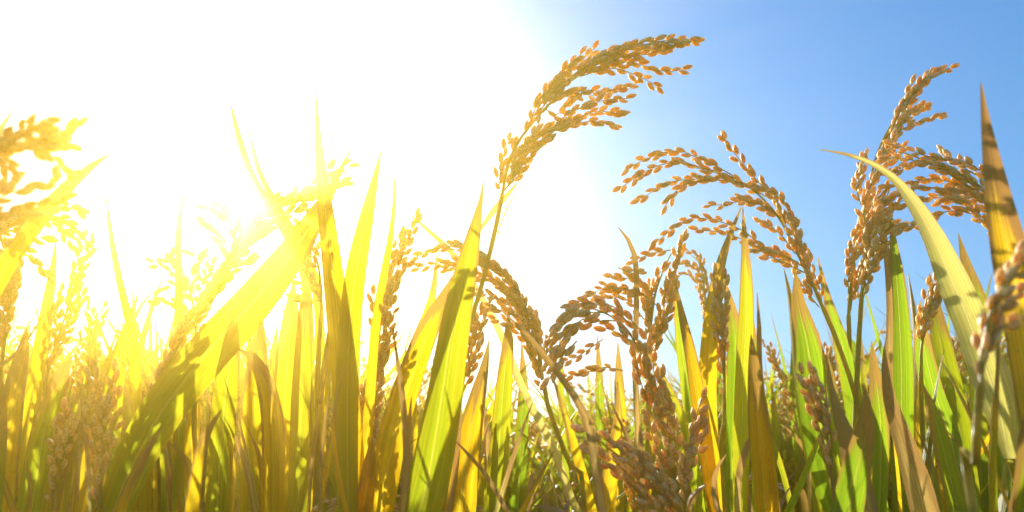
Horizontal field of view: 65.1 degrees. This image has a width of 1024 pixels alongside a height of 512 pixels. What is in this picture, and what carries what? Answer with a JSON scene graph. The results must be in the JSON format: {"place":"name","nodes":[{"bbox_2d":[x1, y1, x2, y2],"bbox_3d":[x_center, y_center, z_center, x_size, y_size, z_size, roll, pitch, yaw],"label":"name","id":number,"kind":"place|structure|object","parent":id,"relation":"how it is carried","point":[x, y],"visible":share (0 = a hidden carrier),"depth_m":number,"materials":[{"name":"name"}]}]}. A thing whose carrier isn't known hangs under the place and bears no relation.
{"place":"outdoors","nodes":[
{"label":"outdoors","id":0,"kind":"place"},
{"bbox_2d":[53,324,236,511],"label":"rice plant","id":1,"kind":"object","parent":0,"point":[62,357],"visible":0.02,"depth_m":0.82,"materials":[{"name":"yellow plant"}]},
{"bbox_2d":[75,381,331,511],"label":"rice plant","id":2,"kind":"object","parent":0,"point":[236,502],"depth_m":0.83,"materials":[{"name":"yellow plant"}]},
{"bbox_2d":[0,270,1017,511],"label":"rice field","id":3,"kind":"structure","parent":0,"point":[536,466],"depth_m":0.93,"materials":[{"name":"yellow plant"}]},
{"bbox_2d":[0,0,1023,458],"label":"sky","id":4,"kind":"structure","parent":0,"point":[437,86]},
{"bbox_2d":[790,337,1018,511],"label":"rice plant","id":5,"kind":"object","parent":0,"point":[926,412],"depth_m":0.82,"materials":[{"name":"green plant"}]},
{"bbox_3d":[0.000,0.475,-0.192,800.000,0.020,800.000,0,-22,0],"label":"ground","id":6,"kind":"structure","parent":0,"visible":0},
{"bbox_2d":[0,220,81,511],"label":"rice plant","id":7,"kind":"object","parent":6,"relation":"on","point":[9,295],"visible":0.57,"depth_m":0.50,"materials":[{"name":"yellow plant"}]},
{"bbox_2d":[0,113,87,219],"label":"rice plant","id":8,"kind":"object","parent":6,"relation":"on","point":[47,141],"visible":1,"depth_m":0.33,"materials":[{"name":"yellow plant"}]},
{"bbox_2d":[0,243,91,511],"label":"rice plant","id":9,"kind":"object","parent":6,"relation":"on","point":[20,397],"visible":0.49,"depth_m":0.52,"materials":[{"name":"yellow plant"}]},
{"bbox_2d":[0,202,93,285],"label":"rice plant","id":10,"kind":"object","parent":6,"relation":"on","point":[15,221],"visible":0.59,"depth_m":0.50,"materials":[{"name":"yellow plant"}]},
{"bbox_2d":[0,229,96,511],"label":"rice plant","id":11,"kind":"object","parent":6,"relation":"on","point":[54,393],"visible":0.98,"depth_m":0.54,"materials":[{"name":"yellow plant"}]},
{"bbox_2d":[26,397,81,511],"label":"rice plant","id":12,"kind":"object","parent":6,"relation":"on","point":[61,449],"visible":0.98,"depth_m":0.50,"materials":[{"name":"yellow plant"}]},
{"bbox_2d":[0,109,112,295],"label":"rice plant","id":13,"kind":"object","parent":6,"relation":"on","point":[18,246],"visible":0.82,"depth_m":0.39,"materials":[{"name":"yellow plant"}]},
{"bbox_2d":[16,350,112,495],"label":"rice plant","id":14,"kind":"object","parent":6,"relation":"on","point":[104,362],"depth_m":0.89,"materials":[{"name":"yellow plant"}]},
{"bbox_2d":[57,352,98,507],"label":"rice plant","id":15,"kind":"object","parent":6,"relation":"on","point":[75,412],"depth_m":0.84,"materials":[{"name":"yellow plant"}]},
{"bbox_2d":[55,297,131,511],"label":"rice plant","id":16,"kind":"object","parent":6,"relation":"on","point":[88,330],"visible":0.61,"depth_m":0.74,"materials":[{"name":"yellow plant"}]},
{"bbox_2d":[77,355,136,511],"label":"rice plant","id":17,"kind":"object","parent":6,"relation":"on","point":[93,468],"visible":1,"depth_m":0.48,"materials":[{"name":"yellow plant"}]},
{"bbox_2d":[58,314,185,497],"bbox_3d":[-0.447,0.472,0.852,0.250,0.773,0.334,6,-23,-15],"label":"rice plant","id":18,"kind":"object","parent":6,"relation":"on","point":[130,395],"depth_m":0.86,"materials":[{"name":"yellow plant"}]},
{"bbox_2d":[88,194,191,511],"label":"rice plant","id":19,"kind":"object","parent":6,"relation":"on","point":[126,344],"visible":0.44,"depth_m":0.60,"materials":[{"name":"yellow plant"}]},
{"bbox_2d":[148,298,152,372],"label":"rice plant","id":20,"kind":"object","parent":6,"relation":"on","point":[150,339],"visible":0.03,"depth_m":1.24,"materials":[{"name":"yellow plant"}]},
{"bbox_2d":[100,291,205,511],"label":"rice plant","id":21,"kind":"object","parent":6,"relation":"on","point":[165,479],"visible":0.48,"depth_m":0.63,"materials":[{"name":"yellow plant"}]},
{"bbox_2d":[129,303,201,427],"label":"rice plant","id":22,"kind":"object","parent":6,"relation":"on","point":[144,389],"visible":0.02,"depth_m":0.84,"materials":[{"name":"yellow plant"}]},
{"bbox_2d":[123,328,208,511],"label":"rice plant","id":23,"kind":"object","parent":6,"relation":"on","point":[207,412],"visible":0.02,"depth_m":0.85,"materials":[{"name":"yellow plant"}]},
{"bbox_2d":[142,183,211,511],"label":"rice plant","id":24,"kind":"object","parent":6,"relation":"on","point":[151,482],"visible":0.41,"depth_m":0.60,"materials":[{"name":"yellow plant"}]},
{"bbox_2d":[145,246,220,511],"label":"rice plant","id":25,"kind":"object","parent":6,"relation":"on","point":[203,254],"visible":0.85,"depth_m":0.60,"materials":[{"name":"yellow plant"}]},
{"bbox_2d":[59,143,354,511],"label":"rice plant","id":26,"kind":"object","parent":6,"relation":"on","point":[208,351],"visible":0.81,"depth_m":0.51,"materials":[{"name":"yellow plant"}]},
{"bbox_2d":[62,158,359,511],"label":"rice plant","id":27,"kind":"object","parent":6,"relation":"on","point":[256,229],"visible":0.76,"depth_m":0.56,"materials":[{"name":"yellow plant"}]},
{"bbox_2d":[176,321,270,511],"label":"rice plant","id":28,"kind":"object","parent":6,"relation":"on","point":[220,481],"visible":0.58,"depth_m":0.55,"materials":[{"name":"yellow plant"}]},
{"bbox_2d":[184,284,332,511],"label":"rice plant","id":29,"kind":"object","parent":6,"relation":"on","point":[274,396],"visible":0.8,"depth_m":0.50,"materials":[{"name":"yellow plant"}]},
{"bbox_2d":[200,345,327,511],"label":"rice plant","id":30,"kind":"object","parent":6,"relation":"on","point":[239,404],"visible":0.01,"depth_m":0.73,"materials":[{"name":"yellow plant"}]},
{"bbox_2d":[203,334,326,501],"bbox_3d":[-0.285,0.414,0.643,0.350,0.725,0.142,-9,-24,21],"label":"rice plant","id":31,"kind":"object","parent":6,"relation":"on","point":[236,491],"visible":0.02,"depth_m":0.71,"materials":[{"name":"yellow plant"}]},
{"bbox_2d":[230,101,332,511],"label":"rice plant","id":32,"kind":"object","parent":6,"relation":"on","point":[285,228],"visible":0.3,"depth_m":0.70,"materials":[{"name":"yellow plant"}]},
{"bbox_2d":[235,461,329,497],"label":"rice plant","id":33,"kind":"object","parent":6,"relation":"on","point":[237,465],"visible":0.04,"depth_m":0.71,"materials":[{"name":"yellow plant"}]},
{"bbox_2d":[247,273,335,511],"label":"rice plant","id":34,"kind":"object","parent":6,"relation":"on","point":[300,412],"visible":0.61,"depth_m":0.56,"materials":[{"name":"yellow plant"}]},
{"bbox_2d":[285,218,330,511],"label":"rice plant","id":35,"kind":"object","parent":6,"relation":"on","point":[308,264],"visible":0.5,"depth_m":0.60,"materials":[{"name":"yellow plant"}]},
{"bbox_2d":[234,336,382,458],"bbox_3d":[-0.188,0.433,0.682,0.210,0.718,0.296,11,-25,-26],"label":"rice plant","id":36,"kind":"object","parent":6,"relation":"on","point":[269,352],"visible":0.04,"depth_m":0.68,"materials":[{"name":"yellow plant"}]},
{"bbox_2d":[309,87,411,511],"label":"rice plant","id":37,"kind":"object","parent":6,"relation":"on","point":[332,272],"visible":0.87,"depth_m":0.50,"materials":[{"name":"yellow plant"}]},
{"bbox_2d":[307,149,416,511],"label":"rice plant","id":38,"kind":"object","parent":6,"relation":"on","point":[349,333],"visible":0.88,"depth_m":0.50,"materials":[{"name":"yellow plant"}]},
{"bbox_2d":[235,404,542,511],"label":"rice plant","id":39,"kind":"object","parent":6,"relation":"on","point":[237,484],"visible":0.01,"depth_m":0.67,"materials":[{"name":"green plant"}]},
{"bbox_2d":[359,207,436,470],"bbox_3d":[-0.093,0.343,0.511,0.069,0.747,0.191,0,-22,0],"label":"rice plant","id":40,"kind":"object","parent":6,"relation":"on","point":[393,283],"visible":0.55,"depth_m":0.56,"materials":[{"name":"yellow plant"}]},
{"bbox_2d":[326,441,485,511],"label":"rice plant","id":41,"kind":"object","parent":6,"relation":"on","point":[481,483],"visible":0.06,"depth_m":0.73,"materials":[{"name":"yellow plant"}]},
{"bbox_2d":[240,348,603,494],"bbox_3d":[-0.088,0.410,0.616,0.287,0.711,0.217,20,-30,-41],"label":"rice plant","id":42,"kind":"object","parent":6,"relation":"on","point":[489,412],"visible":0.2,"depth_m":0.71,"materials":[{"name":"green plant"}]},
{"bbox_2d":[363,180,483,511],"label":"rice plant","id":43,"kind":"object","parent":6,"relation":"on","point":[427,475],"visible":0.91,"depth_m":0.48,"materials":[{"name":"yellow plant"}]},
{"bbox_2d":[307,381,625,511],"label":"rice plant","id":44,"kind":"object","parent":6,"relation":"on","point":[331,502],"visible":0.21,"depth_m":0.61,"materials":[{"name":"green plant"}]},
{"bbox_2d":[445,294,528,511],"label":"rice plant","id":45,"kind":"object","parent":6,"relation":"on","point":[496,445],"visible":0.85,"depth_m":0.60,"materials":[{"name":"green plant"}]},
{"bbox_2d":[448,424,533,511],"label":"rice plant","id":46,"kind":"object","parent":6,"relation":"on","point":[511,505],"visible":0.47,"depth_m":0.68,"materials":[{"name":"green plant"}]},
{"bbox_2d":[394,461,601,511],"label":"rice plant","id":47,"kind":"object","parent":6,"relation":"on","point":[478,509],"visible":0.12,"depth_m":0.65,"materials":[{"name":"green plant"}]},
{"bbox_2d":[480,383,534,460],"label":"rice plant","id":48,"kind":"object","parent":6,"relation":"on","point":[490,424],"visible":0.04,"depth_m":0.72,"materials":[{"name":"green plant"}]},
{"bbox_2d":[446,403,569,511],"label":"rice plant","id":49,"kind":"object","parent":6,"relation":"on","point":[526,504],"visible":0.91,"depth_m":0.52,"materials":[{"name":"green plant"}]},
{"bbox_2d":[407,212,631,511],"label":"rice plant","id":50,"kind":"object","parent":6,"relation":"on","point":[524,316],"visible":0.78,"depth_m":0.62,"materials":[{"name":"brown plant"}]},
{"bbox_2d":[509,477,594,511],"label":"rice plant","id":51,"kind":"object","parent":6,"relation":"on","point":[593,491],"visible":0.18,"depth_m":0.70,"materials":[{"name":"green plant"}]},
{"bbox_2d":[404,34,704,511],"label":"rice plant","id":52,"kind":"object","parent":6,"relation":"on","point":[605,60],"visible":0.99,"depth_m":0.60,"materials":[{"name":"brown plant"}]},
{"bbox_2d":[511,422,618,511],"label":"rice plant","id":53,"kind":"object","parent":6,"relation":"on","point":[557,478],"visible":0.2,"depth_m":0.69,"materials":[{"name":"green plant"}]},
{"bbox_2d":[541,330,626,511],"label":"rice plant","id":54,"kind":"object","parent":6,"relation":"on","point":[565,423],"visible":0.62,"depth_m":0.76,"materials":[{"name":"yellow plant"}]},
{"bbox_2d":[560,468,663,511],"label":"rice plant","id":55,"kind":"object","parent":6,"relation":"on","point":[623,507],"visible":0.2,"depth_m":0.74,"materials":[{"name":"brown plant"}]},
{"bbox_2d":[500,309,749,511],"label":"rice plant","id":56,"kind":"object","parent":6,"relation":"on","point":[643,471],"visible":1,"depth_m":0.46,"materials":[{"name":"brown plant"}]},
{"bbox_2d":[601,380,658,511],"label":"rice plant","id":57,"kind":"object","parent":6,"relation":"on","point":[611,423],"visible":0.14,"depth_m":0.77,"materials":[{"name":"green plant"}]},
{"bbox_2d":[539,295,722,511],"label":"rice plant","id":58,"kind":"object","parent":6,"relation":"on","point":[641,352],"visible":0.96,"depth_m":0.52,"materials":[{"name":"brown plant"}]},
{"bbox_2d":[562,227,707,511],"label":"rice plant","id":59,"kind":"object","parent":6,"relation":"on","point":[658,328],"visible":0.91,"depth_m":0.63,"materials":[{"name":"brown plant"}]},
{"bbox_2d":[651,449,683,508],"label":"rice plant","id":60,"kind":"object","parent":6,"relation":"on","point":[668,473],"visible":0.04,"depth_m":0.90,"materials":[{"name":"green plant"}]},
{"bbox_2d":[637,386,725,511],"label":"rice plant","id":61,"kind":"object","parent":6,"relation":"on","point":[686,463],"visible":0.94,"depth_m":0.50,"materials":[{"name":"brown plant"}]},
{"bbox_2d":[677,248,722,511],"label":"rice plant","id":62,"kind":"object","parent":6,"relation":"on","point":[702,283],"visible":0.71,"depth_m":0.82,"materials":[{"name":"brown plant"}]},
{"bbox_2d":[602,417,800,511],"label":"rice plant","id":63,"kind":"object","parent":6,"relation":"on","point":[633,505],"visible":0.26,"depth_m":0.66,"materials":[{"name":"brown plant"}]},
{"bbox_2d":[632,434,784,511],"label":"rice plant","id":64,"kind":"object","parent":6,"relation":"on","point":[780,485],"visible":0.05,"depth_m":0.74,"materials":[{"name":"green plant"}]},
{"bbox_2d":[676,207,750,511],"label":"rice plant","id":65,"kind":"object","parent":6,"relation":"on","point":[701,373],"visible":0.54,"depth_m":0.56,"materials":[{"name":"yellow plant"}]},
{"bbox_2d":[686,207,791,511],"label":"rice plant","id":66,"kind":"object","parent":6,"relation":"on","point":[746,330],"visible":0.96,"depth_m":0.56,"materials":[{"name":"yellow plant"}]},
{"bbox_2d":[748,292,794,511],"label":"rice plant","id":67,"kind":"object","parent":6,"relation":"on","point":[764,453],"visible":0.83,"depth_m":0.49,"materials":[{"name":"yellow plant"}]},
{"bbox_2d":[612,130,945,511],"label":"rice plant","id":68,"kind":"object","parent":6,"relation":"on","point":[842,350],"visible":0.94,"depth_m":0.60,"materials":[{"name":"brown plant"}]},
{"bbox_2d":[756,328,845,510],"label":"rice plant","id":69,"kind":"object","parent":6,"relation":"on","point":[781,374],"visible":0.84,"depth_m":0.86,"materials":[{"name":"brown plant"}]},
{"bbox_2d":[794,360,836,511],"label":"rice plant","id":70,"kind":"object","parent":6,"relation":"on","point":[818,411],"visible":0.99,"depth_m":0.48,"materials":[{"name":"brown plant"}]},
{"bbox_2d":[749,410,890,511],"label":"rice plant","id":71,"kind":"object","parent":6,"relation":"on","point":[783,446],"visible":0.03,"depth_m":0.97,"materials":[{"name":"brown plant"}]},
{"bbox_2d":[784,270,878,511],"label":"rice plant","id":72,"kind":"object","parent":6,"relation":"on","point":[807,342],"visible":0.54,"depth_m":0.54,"materials":[{"name":"green plant"}]},
{"bbox_2d":[782,456,892,507],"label":"rice plant","id":73,"kind":"object","parent":6,"relation":"on","point":[791,471],"visible":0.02,"depth_m":0.92,"materials":[{"name":"brown plant"}]},
{"bbox_2d":[823,340,891,499],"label":"rice plant","id":74,"kind":"object","parent":6,"relation":"on","point":[829,352],"visible":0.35,"depth_m":0.80,"materials":[{"name":"green plant"}]},
{"bbox_2d":[830,334,939,511],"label":"rice plant","id":75,"kind":"object","parent":6,"relation":"on","point":[880,413],"visible":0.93,"depth_m":0.50,"materials":[{"name":"green plant"}]},
{"bbox_2d":[852,170,917,480],"bbox_3d":[0.275,0.334,0.533,0.058,0.780,0.195,1,-22,-3],"label":"rice plant","id":76,"kind":"object","parent":6,"relation":"on","point":[871,239],"visible":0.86,"depth_m":0.59,"materials":[{"name":"brown plant"}]},
{"bbox_2d":[827,63,959,435],"bbox_3d":[0.287,0.287,0.544,0.083,0.876,0.220,5,-23,-13],"label":"rice plant","id":77,"kind":"object","parent":6,"relation":"on","point":[908,100],"visible":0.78,"depth_m":0.62,"materials":[{"name":"brown plant"}]},
{"bbox_2d":[889,218,944,511],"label":"rice plant","id":78,"kind":"object","parent":6,"relation":"on","point":[905,383],"visible":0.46,"depth_m":0.59,"materials":[{"name":"green plant"}]},
{"bbox_2d":[820,149,1020,511],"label":"rice plant","id":79,"kind":"object","parent":6,"relation":"on","point":[961,290],"visible":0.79,"depth_m":0.49,"materials":[{"name":"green plant"}]},
{"bbox_2d":[874,139,1015,485],"bbox_3d":[0.381,0.318,0.521,0.069,0.801,0.297,-20,-29,40],"label":"rice plant","id":80,"kind":"object","parent":6,"relation":"on","point":[954,189],"visible":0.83,"depth_m":0.58,"materials":[{"name":"brown plant"}]},
{"bbox_2d":[914,272,1005,511],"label":"rice plant","id":81,"kind":"object","parent":6,"relation":"on","point":[949,428],"visible":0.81,"depth_m":0.61,"materials":[{"name":"green plant"}]},
{"bbox_2d":[924,336,1009,511],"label":"rice plant","id":82,"kind":"object","parent":6,"relation":"on","point":[982,468],"visible":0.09,"depth_m":0.72,"materials":[{"name":"green plant"}]},
{"bbox_2d":[945,434,989,511],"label":"rice plant","id":83,"kind":"object","parent":6,"relation":"on","point":[986,440],"visible":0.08,"depth_m":0.70,"materials":[{"name":"yellow plant"}]},
{"bbox_2d":[915,240,1023,511],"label":"rice plant","id":84,"kind":"object","parent":6,"relation":"on","point":[986,344],"visible":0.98,"depth_m":0.32,"materials":[{"name":"brown plant"}]},
{"bbox_2d":[953,328,988,429],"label":"rice plant","id":85,"kind":"object","parent":6,"relation":"on","point":[964,362],"visible":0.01,"depth_m":0.88,"materials":[{"name":"green plant"}]},
{"bbox_2d":[937,83,1023,511],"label":"rice plant","id":86,"kind":"object","parent":6,"relation":"on","point":[1005,233],"visible":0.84,"depth_m":0.39,"materials":[{"name":"yellow plant"}]}
]}

